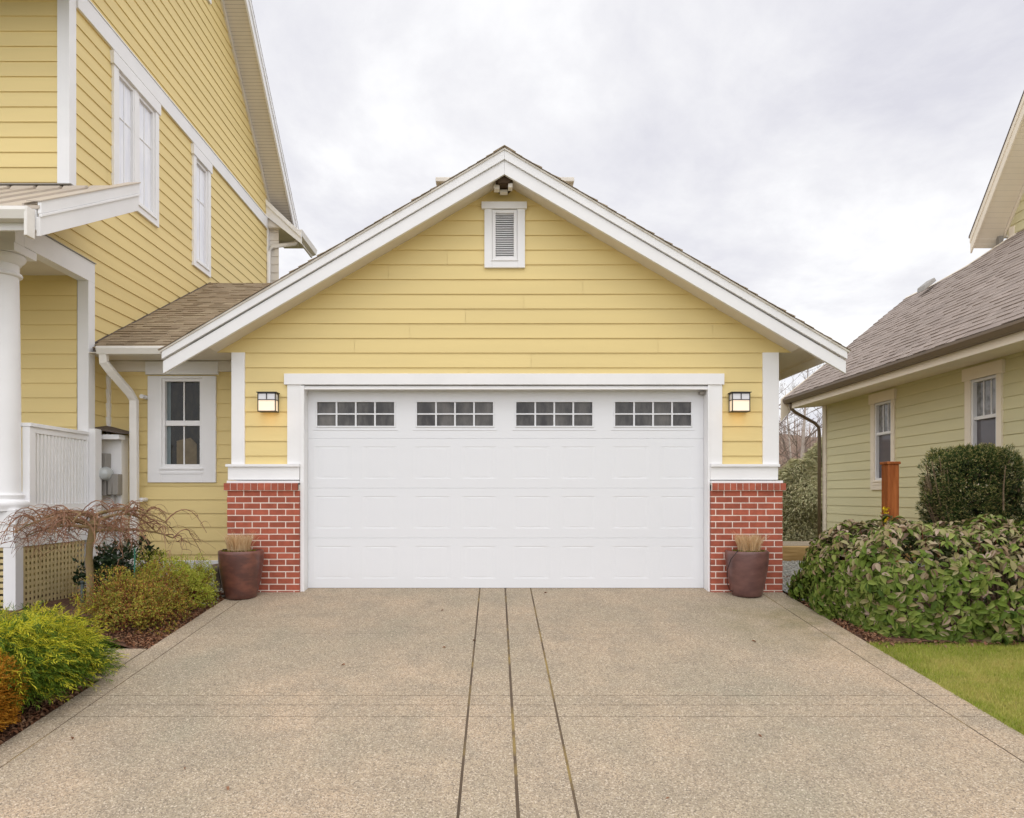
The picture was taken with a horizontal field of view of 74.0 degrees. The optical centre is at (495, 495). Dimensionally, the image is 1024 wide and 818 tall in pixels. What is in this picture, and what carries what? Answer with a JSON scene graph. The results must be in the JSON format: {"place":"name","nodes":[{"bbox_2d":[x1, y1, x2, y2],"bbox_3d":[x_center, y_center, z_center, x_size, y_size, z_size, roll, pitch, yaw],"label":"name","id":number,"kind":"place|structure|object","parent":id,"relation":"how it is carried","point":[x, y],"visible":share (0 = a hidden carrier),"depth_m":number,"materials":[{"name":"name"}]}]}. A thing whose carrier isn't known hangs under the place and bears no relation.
{"place":"outdoors","nodes":[
{"label":"outdoors","id":0,"kind":"place"},
{"bbox_2d":[0,682,96,742],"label":"front bed soil","id":1,"kind":"structure","parent":0,"point":[7,738],"depth_m":4.83,"materials":[{"name":"brown soil"}]},
{"bbox_2d":[0,649,30,731],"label":"cypress shrub","id":2,"kind":"object","parent":1,"relation":"on","point":[7,713],"visible":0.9,"depth_m":4.39,"materials":[{"name":"orange plant"}]},
{"bbox_2d":[0,679,97,744],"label":"fallen leaves","id":3,"kind":"object","parent":1,"relation":"on","point":[32,716],"visible":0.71,"depth_m":4.78,"materials":[{"name":"brown plant"}]},
{"bbox_2d":[0,596,129,712],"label":"juniper shrub","id":4,"kind":"object","parent":1,"relation":"on","point":[48,649],"visible":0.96,"depth_m":4.87,"materials":[{"name":"green plant"}]},
{"bbox_2d":[57,649,146,681],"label":"path","id":5,"kind":"structure","parent":0,"point":[133,653],"depth_m":5.81,"materials":[{"name":"concrete"}]},
{"bbox_2d":[0,590,224,648],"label":"garden bed soil","id":6,"kind":"structure","parent":0,"point":[66,602],"depth_m":6.87,"materials":[{"name":"brown soil"}]},
{"bbox_2d":[80,581,84,606],"bbox_3d":[-4.395,1.077,7.220,0.044,0.346,0.044,0,0,0],"label":"garden stake","id":7,"kind":"object","parent":6,"relation":"on","point":[82,586],"visible":0.64,"depth_m":7.21,"materials":[{"name":"grey metal"}]},
{"bbox_2d":[0,498,213,608],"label":"weeping tree","id":8,"kind":"object","parent":6,"relation":"on","point":[93,526],"visible":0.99,"depth_m":6.87,"materials":[{"name":"brown plant"}]},
{"bbox_2d":[72,533,164,602],"bbox_3d":[-4.324,1.012,7.735,1.011,1.162,0.814,0,0,24],"label":"camellia shrub","id":9,"kind":"object","parent":6,"relation":"on","point":[108,559],"visible":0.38,"depth_m":7.59,"materials":[{"name":"green plant"}]},
{"bbox_2d":[69,557,199,645],"bbox_3d":[-3.559,1.066,6.748,1.035,0.922,1.244,0,0,25],"label":"azalea shrub","id":10,"kind":"object","parent":6,"relation":"on","point":[117,595],"visible":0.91,"depth_m":6.53,"materials":[{"name":"green plant"}]},
{"bbox_2d":[134,548,135,577],"bbox_3d":[-3.777,0.890,7.100,0.019,0.680,0.016,0,0,0],"label":"plant stake","id":11,"kind":"object","parent":6,"relation":"on","point":[134,558],"visible":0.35,"depth_m":7.09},
{"bbox_2d":[58,591,224,648],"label":"fallen leaves","id":12,"kind":"object","parent":6,"relation":"on","point":[153,637],"visible":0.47,"depth_m":6.52,"materials":[{"name":"brown plant"}]},
{"bbox_2d":[133,547,219,609],"bbox_3d":[-3.509,0.996,7.505,0.912,0.865,1.146,0,0,0],"label":"azalea shrub","id":13,"kind":"object","parent":6,"relation":"on","point":[200,582],"visible":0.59,"depth_m":7.39,"materials":[{"name":"green plant"}]},
{"bbox_2d":[181,587,224,604],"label":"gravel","id":14,"kind":"structure","parent":6,"relation":"on","point":[216,594],"depth_m":7.97,"materials":[{"name":"grey gravel"}]},
{"bbox_2d":[211,564,222,589],"bbox_3d":[-3.330,1.005,8.420,0.364,0.310,0.364,0,0,0],"label":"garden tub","id":15,"kind":"object","parent":14,"relation":"on","point":[218,579],"visible":0.17,"depth_m":8.28,"materials":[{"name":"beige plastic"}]},
{"bbox_2d":[214,529,259,551],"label":"ornamental grass","id":16,"kind":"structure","parent":0,"point":[239,543],"depth_m":7.80,"materials":[{"name":"beige plant"}]},
{"bbox_2d":[0,588,1023,817],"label":"driveway","id":17,"kind":"structure","parent":0,"point":[265,705],"depth_m":4.60,"materials":[{"name":"concrete"}]},
{"bbox_2d":[218,549,263,599],"bbox_3d":[-2.955,0.908,7.880,0.504,0.553,0.504,0,0,0],"label":"plant pot","id":18,"kind":"object","parent":17,"relation":"on","point":[240,574],"visible":0.94,"depth_m":7.70,"materials":[{"name":"red ceramic"}]},
{"bbox_2d":[71,592,761,798],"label":"scattered leaves","id":19,"kind":"object","parent":17,"relation":"on","point":[227,787],"visible":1,"depth_m":4.38,"materials":[{"name":"brown plant"}]},
{"bbox_2d":[0,588,1022,817],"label":"driveway joints","id":20,"kind":"object","parent":17,"relation":"on","point":[515,764],"visible":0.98,"depth_m":4.64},
{"bbox_2d":[725,549,768,597],"bbox_3d":[2.945,0.908,7.970,0.486,0.534,0.486,0,0,0],"label":"plant pot","id":21,"kind":"object","parent":17,"relation":"on","point":[747,573],"visible":0.88,"depth_m":7.79,"materials":[{"name":"ceramic"}]},
{"bbox_2d":[727,550,737,591],"bbox_3d":[2.755,0.887,7.893,0.129,0.523,0.225,0,0,30],"label":"irrigation tube","id":22,"kind":"object","parent":21,"relation":"attached to","point":[727,569],"visible":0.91,"depth_m":7.88,"materials":[{"name":"black rubber"}]},
{"bbox_2d":[84,533,1023,648],"bbox_3d":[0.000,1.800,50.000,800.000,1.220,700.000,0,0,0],"label":"ground","id":23,"kind":"structure","parent":0,"point":[116,647],"depth_m":6.38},
{"bbox_2d":[0,0,316,609],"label":"yellow house","id":24,"kind":"structure","parent":23,"relation":"on","point":[147,210],"depth_m":8.71,"materials":[{"name":"paint"}]},
{"bbox_2d":[99,453,121,545],"bbox_3d":[-4.835,0.200,8.440,0.270,1.460,0.230,0,0,0],"label":"electric meter","id":25,"kind":"object","parent":24,"relation":"attached to","point":[111,483],"visible":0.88,"depth_m":8.44,"materials":[{"name":"grey paint"}]},
{"bbox_2d":[110,50,160,227],"bbox_3d":[-4.994,-4.855,9.410,0.112,1.830,1.240,0,0,0],"label":"window","id":26,"kind":"structure","parent":24,"relation":"in","point":[136,112],"depth_m":9.37,"materials":[{"name":"white paint"}]},
{"bbox_2d":[145,361,218,481],"bbox_3d":[-4.025,-0.945,8.753,0.930,1.550,0.115,0,0,0],"label":"window","id":27,"kind":"structure","parent":24,"relation":"in","point":[182,410],"depth_m":8.71,"materials":[{"name":"white paint"}]},
{"bbox_2d":[191,143,212,277],"bbox_3d":[-4.994,-4.780,11.485,0.112,1.980,0.730,0,0,0],"label":"window","id":28,"kind":"structure","parent":24,"relation":"in","point":[202,168],"depth_m":11.53,"materials":[{"name":"white paint"}]},
{"bbox_2d":[158,145,850,591],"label":"garage","id":29,"kind":"structure","parent":23,"relation":"on","point":[504,367],"depth_m":8.17,"materials":[{"name":"yellow paint"}]},
{"bbox_2d":[257,392,279,412],"bbox_3d":[-2.717,-1.115,8.105,0.240,0.233,0.145,0,0,0],"label":"wall lantern","id":30,"kind":"object","parent":29,"relation":"attached to","point":[267,402],"depth_m":8.05,"materials":[{"name":"white glass"}]},
{"bbox_2d":[308,390,703,587],"bbox_3d":[0.122,-0.083,8.325,4.840,2.434,0.070,0,0,0],"label":"garage door","id":31,"kind":"structure","parent":29,"relation":"in","point":[407,488],"depth_m":8.30,"materials":[{"name":"white metal"}]},
{"bbox_2d":[728,392,750,412],"bbox_3d":[2.907,-1.115,8.105,0.240,0.233,0.145,0,0,0],"label":"wall lantern","id":32,"kind":"object","parent":29,"relation":"attached to","point":[739,402],"depth_m":8.05,"materials":[{"name":"white glass"}]},
{"bbox_2d":[779,385,815,469],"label":"bare tree","id":33,"kind":"object","parent":23,"relation":"on","point":[783,441],"visible":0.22,"depth_m":44.68,"materials":[{"name":"grey plant"}]},
{"bbox_2d":[777,457,821,540],"bbox_3d":[8.611,0.322,19.042,2.904,2.891,3.004,0,0,0],"label":"evergreen tree","id":34,"kind":"object","parent":23,"relation":"on","point":[798,477],"visible":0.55,"depth_m":18.34,"materials":[{"name":"green plant"}]},
{"bbox_2d":[778,376,821,467],"bbox_3d":[14.183,-2.664,35.313,5.211,9.622,6.696,0,0,-17],"label":"bare tree","id":35,"kind":"object","parent":23,"relation":"on","point":[796,424],"visible":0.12,"depth_m":34.68,"materials":[{"name":"grey plant"}]},
{"bbox_2d":[779,363,824,467],"bbox_3d":[13.357,-2.114,29.131,5.702,8.518,6.421,0,0,0],"label":"bare tree","id":36,"kind":"object","parent":23,"relation":"on","point":[803,446],"visible":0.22,"depth_m":29.14,"materials":[{"name":"grey plant"}]},
{"bbox_2d":[785,436,821,532],"bbox_3d":[10.196,-0.216,20.571,3.042,3.986,3.213,0,0,-37],"label":"evergreen tree","id":37,"kind":"object","parent":23,"relation":"on","point":[812,453],"visible":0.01,"depth_m":20.41,"materials":[{"name":"green plant"}]},
{"bbox_2d":[782,546,915,560],"bbox_3d":[5.375,1.009,11.650,3.550,0.282,0.200,0,0,0],"label":"timber edging","id":38,"kind":"object","parent":23,"relation":"on","point":[794,553],"visible":0.03,"depth_m":11.55,"materials":[{"name":"brown wood"}]},
{"bbox_2d":[251,0,1023,436],"label":"sky","id":39,"kind":"structure","parent":0,"point":[832,160],"materials":[{"name":"white"}]},
{"bbox_2d":[730,530,771,551],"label":"ornamental grass","id":40,"kind":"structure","parent":0,"point":[747,543],"depth_m":7.89,"materials":[{"name":"beige plant"}]},
{"bbox_2d":[779,434,816,467],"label":"hillside","id":41,"kind":"structure","parent":0,"point":[788,455],"depth_m":112.66,"materials":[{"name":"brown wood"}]},
{"bbox_2d":[779,412,821,468],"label":"woods","id":42,"kind":"object","parent":41,"relation":"on","point":[798,439],"visible":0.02,"depth_m":107.39,"materials":[{"name":"grey plant"}]},
{"bbox_2d":[783,541,905,545],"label":"path","id":43,"kind":"structure","parent":0,"point":[795,543],"depth_m":12.29,"materials":[{"name":"concrete"}]},
{"bbox_2d":[781,91,1023,575],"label":"green house","id":44,"kind":"structure","parent":0,"point":[930,364],"depth_m":11.91,"materials":[{"name":"green paint"}]},
{"bbox_2d":[868,388,896,489],"bbox_3d":[7.202,-1.020,12.607,0.115,1.820,0.845,0,0,0],"label":"window","id":45,"kind":"structure","parent":44,"relation":"in","point":[882,404],"depth_m":12.72,"materials":[{"name":"beige paint"}]},
{"bbox_2d":[962,359,1005,486],"bbox_3d":[7.202,-1.020,10.003,0.115,1.820,0.834,0,0,0],"label":"window","id":46,"kind":"structure","parent":44,"relation":"in","point":[983,384],"depth_m":10.04,"materials":[{"name":"beige paint"}]},
{"bbox_2d":[782,576,1023,644],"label":"shrub bed soil","id":47,"kind":"object","parent":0,"point":[902,639],"visible":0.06,"depth_m":6.54,"materials":[{"name":"brown soil"}]},
{"bbox_2d":[785,592,899,643],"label":"fallen leaves","id":48,"kind":"object","parent":47,"relation":"on","point":[867,634],"visible":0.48,"depth_m":6.61,"materials":[{"name":"brown plant"}]},
{"bbox_2d":[782,561,939,592],"bbox_3d":[5.315,1.126,9.750,3.770,0.032,3.500,0,0,0],"label":"gravel strip","id":49,"kind":"object","parent":47,"relation":"on","point":[783,587],"visible":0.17,"depth_m":9.81,"materials":[{"name":"grey gravel"}]},
{"bbox_2d":[880,507,889,521],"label":"yellow flowers","id":50,"kind":"object","parent":47,"relation":"on","point":[886,509],"visible":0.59,"depth_m":8.90,"materials":[{"name":"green plant"}]},
{"bbox_2d":[782,560,997,600],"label":"gravel","id":51,"kind":"structure","parent":47,"relation":"on","point":[794,567],"depth_m":10.00,"materials":[{"name":"grey gravel"}]},
{"bbox_2d":[880,461,900,561],"bbox_3d":[5.240,0.390,9.025,0.180,1.680,0.180,0,0,0],"label":"wooden post","id":52,"kind":"object","parent":47,"relation":"on","point":[890,484],"visible":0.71,"depth_m":8.95,"materials":[{"name":"brown wood"}]},
{"bbox_2d":[786,514,1023,644],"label":"viburnum shrub","id":53,"kind":"object","parent":47,"relation":"on","point":[858,584],"visible":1,"depth_m":6.50,"materials":[{"name":"green plant"}]},
{"bbox_2d":[915,442,1023,581],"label":"yew shrub","id":54,"kind":"object","parent":47,"relation":"on","point":[1002,493],"visible":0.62,"depth_m":8.45,"materials":[{"name":"green plant"}]},
{"bbox_2d":[869,640,1023,734],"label":"lawn","id":55,"kind":"structure","parent":0,"point":[977,675],"depth_m":5.47,"materials":[{"name":"plant"}]},
{"bbox_2d":[879,640,1018,647],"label":"fallen leaves","id":56,"kind":"object","parent":55,"relation":"on","point":[985,643],"visible":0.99,"depth_m":6.18,"materials":[{"name":"brown plant"}]}
]}

